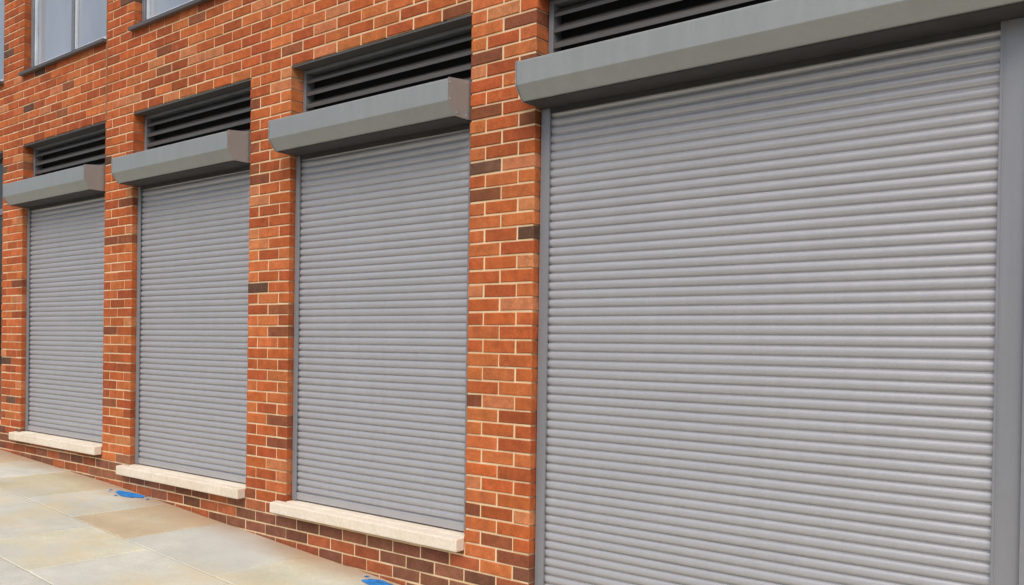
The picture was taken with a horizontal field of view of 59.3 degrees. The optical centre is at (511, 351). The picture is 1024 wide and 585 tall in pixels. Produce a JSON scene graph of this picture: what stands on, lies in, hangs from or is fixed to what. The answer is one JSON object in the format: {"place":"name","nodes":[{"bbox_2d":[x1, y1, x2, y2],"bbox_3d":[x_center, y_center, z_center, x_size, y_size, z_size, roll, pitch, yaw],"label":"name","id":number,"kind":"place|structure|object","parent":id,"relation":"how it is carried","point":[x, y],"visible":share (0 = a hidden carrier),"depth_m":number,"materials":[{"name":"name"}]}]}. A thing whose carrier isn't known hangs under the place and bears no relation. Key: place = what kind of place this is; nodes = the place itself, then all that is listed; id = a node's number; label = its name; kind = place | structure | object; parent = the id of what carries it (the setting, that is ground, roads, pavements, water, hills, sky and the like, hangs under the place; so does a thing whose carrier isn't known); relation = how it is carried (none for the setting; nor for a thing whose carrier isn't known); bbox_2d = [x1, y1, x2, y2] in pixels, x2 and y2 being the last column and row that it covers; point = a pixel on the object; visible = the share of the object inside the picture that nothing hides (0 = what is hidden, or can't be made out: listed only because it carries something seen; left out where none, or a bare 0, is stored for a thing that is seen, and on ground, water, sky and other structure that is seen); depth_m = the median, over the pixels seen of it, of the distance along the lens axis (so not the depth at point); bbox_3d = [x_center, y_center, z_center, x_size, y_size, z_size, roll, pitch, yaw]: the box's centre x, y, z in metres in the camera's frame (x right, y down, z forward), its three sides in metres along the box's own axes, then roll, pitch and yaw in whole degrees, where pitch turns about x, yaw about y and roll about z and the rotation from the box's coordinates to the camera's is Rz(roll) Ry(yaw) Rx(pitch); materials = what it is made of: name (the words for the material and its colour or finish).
{"place":"outdoors","nodes":[
{"label":"outdoors","id":0,"kind":"place"},
{"bbox_2d":[0,0,4,79],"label":"window glass","id":1,"kind":"object","parent":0,"point":[2,29],"depth_m":9.29,"materials":[{"name":"glass"}]},
{"bbox_2d":[0,450,399,584],"bbox_3d":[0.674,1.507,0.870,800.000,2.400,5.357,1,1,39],"label":"pavement","id":2,"kind":"structure","parent":0,"point":[59,526],"depth_m":5.91,"materials":[{"name":"stone"}]},
{"bbox_2d":[110,489,147,499],"bbox_3d":[-3.096,1.154,7.236,0.499,0.032,0.162,1,1,21],"label":"blue paint mark","id":3,"kind":"object","parent":2,"relation":"on","point":[125,493],"visible":1,"depth_m":7.25,"materials":[{"name":"blue paint"}]},
{"bbox_2d":[361,576,392,584],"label":"blue paint mark","id":4,"kind":"object","parent":2,"relation":"on","point":[374,582],"visible":1,"depth_m":5.40,"materials":[{"name":"blue paint"}]},
{"bbox_3d":[-5.767,0.750,9.640,1.683,0.081,0.270,1,1,39],"label":"ground floor sill","id":5,"kind":"object","parent":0,"visible":0},
{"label":"ground-floor frame","id":6,"kind":"structure","parent":5,"relation":"on","visible":0},
{"bbox_2d":[0,158,3,417],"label":"ground floor glass","id":7,"kind":"object","parent":6,"relation":"in","point":[1,194],"depth_m":9.35,"materials":[{"name":"black"}]},
{"bbox_3d":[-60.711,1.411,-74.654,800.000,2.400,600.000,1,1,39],"label":"ground","id":8,"kind":"structure","parent":0,"visible":0},
{"bbox_2d":[0,0,548,584],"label":"brick wall","id":9,"kind":"structure","parent":8,"relation":"on","point":[518,154],"depth_m":6.15,"materials":[{"name":"brick"}]},
{"bbox_2d":[31,0,74,66],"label":"window frame","id":10,"kind":"object","parent":9,"relation":"attached to","point":[33,30],"depth_m":8.75,"materials":[{"name":"grey metal"}]},
{"bbox_2d":[35,0,105,65],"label":"window sash","id":11,"kind":"object","parent":10,"relation":"in","point":[76,26],"depth_m":8.40,"materials":[{"name":"grey metal"}]},
{"bbox_2d":[38,0,106,63],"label":"window glass","id":12,"kind":"object","parent":11,"relation":"in","point":[54,28],"depth_m":8.42,"materials":[{"name":"glass"}]},
{"bbox_2d":[142,0,146,20],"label":"window frame","id":13,"kind":"object","parent":9,"relation":"attached to","point":[144,9],"depth_m":7.43,"materials":[{"name":"grey metal"}]},
{"bbox_2d":[147,0,192,18],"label":"window sash","id":14,"kind":"object","parent":13,"relation":"in","point":[148,9],"depth_m":7.42,"materials":[{"name":"grey metal"}]},
{"bbox_2d":[151,0,190,16],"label":"window glass","id":15,"kind":"object","parent":14,"relation":"in","point":[159,6],"depth_m":7.31,"materials":[{"name":"glass"}]},
{"bbox_2d":[0,0,548,584],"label":"facing bricks","id":16,"kind":"object","parent":9,"relation":"attached to","point":[478,326],"visible":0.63,"depth_m":6.17,"materials":[{"name":"brick"}]},
{"bbox_2d":[3,164,105,441],"bbox_3d":[-4.167,-0.410,8.206,1.628,2.398,0.283,1,1,39],"label":"roller shutter","id":17,"kind":"object","parent":16,"relation":"attached to","point":[65,299],"visible":0.86,"depth_m":8.26,"materials":[{"name":"metal"}]},
{"bbox_2d":[18,38,106,76],"bbox_3d":[-4.061,-2.669,8.279,1.673,0.030,0.245,1,1,39],"label":"window sill","id":18,"kind":"structure","parent":16,"relation":"attached to","point":[65,56],"depth_m":8.12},
{"bbox_2d":[33,128,105,176],"bbox_3d":[-4.040,-1.703,8.330,1.621,0.543,0.075,1,1,39],"label":"louvre frame","id":19,"kind":"object","parent":16,"relation":"attached to","point":[37,150],"visible":0.38,"depth_m":8.53,"materials":[{"name":"grey metal"}]},
{"bbox_2d":[35,134,105,174],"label":"louvre blades","id":20,"kind":"object","parent":19,"relation":"attached to","point":[79,152],"visible":0.31,"depth_m":8.33,"materials":[{"name":"grey metal"}]},
{"bbox_2d":[43,135,105,174],"bbox_3d":[-4.024,-0.593,8.379,1.625,2.763,0.015,1,1,39],"label":"louvre backing","id":21,"kind":"object","parent":16,"relation":"attached to","point":[80,156],"visible":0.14,"depth_m":8.41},
{"bbox_2d":[105,0,107,120],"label":"movement joints","id":22,"kind":"object","parent":16,"relation":"attached to","point":[106,60],"visible":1,"depth_m":7.69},
{"bbox_2d":[128,0,209,31],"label":"window sill","id":23,"kind":"structure","parent":16,"relation":"attached to","point":[166,14],"depth_m":7.03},
{"bbox_2d":[111,130,250,482],"bbox_3d":[-2.539,-0.313,6.882,1.628,2.521,0.283,1,1,39],"label":"roller shutter","id":24,"kind":"object","parent":16,"relation":"attached to","point":[192,314],"visible":0.9,"depth_m":6.92,"materials":[{"name":"metal"}]},
{"bbox_2d":[144,87,250,150],"bbox_3d":[-2.410,-1.668,7.006,1.621,0.543,0.075,1,1,39],"label":"louvre frame","id":25,"kind":"object","parent":16,"relation":"attached to","point":[199,104],"visible":0.29,"depth_m":7.15,"materials":[{"name":"grey metal"}]},
{"bbox_2d":[147,94,250,146],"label":"louvre blades","id":26,"kind":"object","parent":25,"relation":"attached to","point":[203,120],"visible":0.3,"depth_m":6.98,"materials":[{"name":"grey metal"}]},
{"bbox_2d":[155,94,251,147],"bbox_3d":[-2.396,-0.496,7.055,1.625,2.886,0.015,1,1,39],"label":"louvre backing","id":27,"kind":"object","parent":16,"relation":"attached to","point":[242,104],"depth_m":7.06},
{"bbox_2d":[9,431,463,551],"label":"stone sills","id":28,"kind":"structure","parent":16,"relation":"attached to","point":[447,539],"depth_m":6.00,"materials":[{"name":"beige stone"}]},
{"bbox_2d":[268,77,471,530],"bbox_3d":[-0.910,-0.256,5.558,1.628,2.565,0.283,1,1,39],"label":"roller shutter","id":29,"kind":"object","parent":16,"relation":"attached to","point":[381,297],"visible":0.93,"depth_m":5.57,"materials":[{"name":"metal"}]},
{"bbox_2d":[303,24,472,112],"bbox_3d":[-0.781,-1.633,5.682,1.621,0.543,0.075,1,1,39],"label":"louvre frame","id":30,"kind":"object","parent":16,"relation":"attached to","point":[410,45],"visible":0.36,"depth_m":5.75,"materials":[{"name":"grey metal"}]},
{"bbox_2d":[306,33,472,108],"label":"louvre blades","id":31,"kind":"object","parent":30,"relation":"attached to","point":[425,62],"visible":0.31,"depth_m":5.62,"materials":[{"name":"grey metal"}]},
{"bbox_2d":[314,33,472,109],"bbox_3d":[-0.767,-0.439,5.731,1.625,2.930,0.015,1,1,39],"label":"louvre backing","id":32,"kind":"object","parent":16,"relation":"attached to","point":[408,73],"depth_m":5.69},
{"bbox_2d":[548,0,588,53],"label":"louvre frame","id":33,"kind":"object","parent":16,"relation":"attached to","point":[554,7],"visible":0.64,"depth_m":4.83,"materials":[{"name":"grey metal"}]},
{"bbox_2d":[554,0,752,48],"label":"louvre blades","id":34,"kind":"object","parent":33,"relation":"attached to","point":[689,11],"visible":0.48,"depth_m":4.57,"materials":[{"name":"grey metal"}]},
{"bbox_2d":[515,0,1023,584],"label":"roller shutter","id":35,"kind":"object","parent":16,"relation":"attached to","point":[781,296],"visible":1,"depth_m":3.95,"materials":[{"name":"metal"}]},
{"bbox_2d":[561,0,1022,50],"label":"louvre backing","id":36,"kind":"object","parent":16,"relation":"attached to","point":[626,18],"depth_m":4.62,"materials":[{"name":"black metal"}]},
{"bbox_2d":[0,0,551,158],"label":"steel lintels","id":37,"kind":"object","parent":9,"relation":"in","point":[458,22],"visible":0.33,"depth_m":6.01,"materials":[{"name":"grey metal"}]}
]}

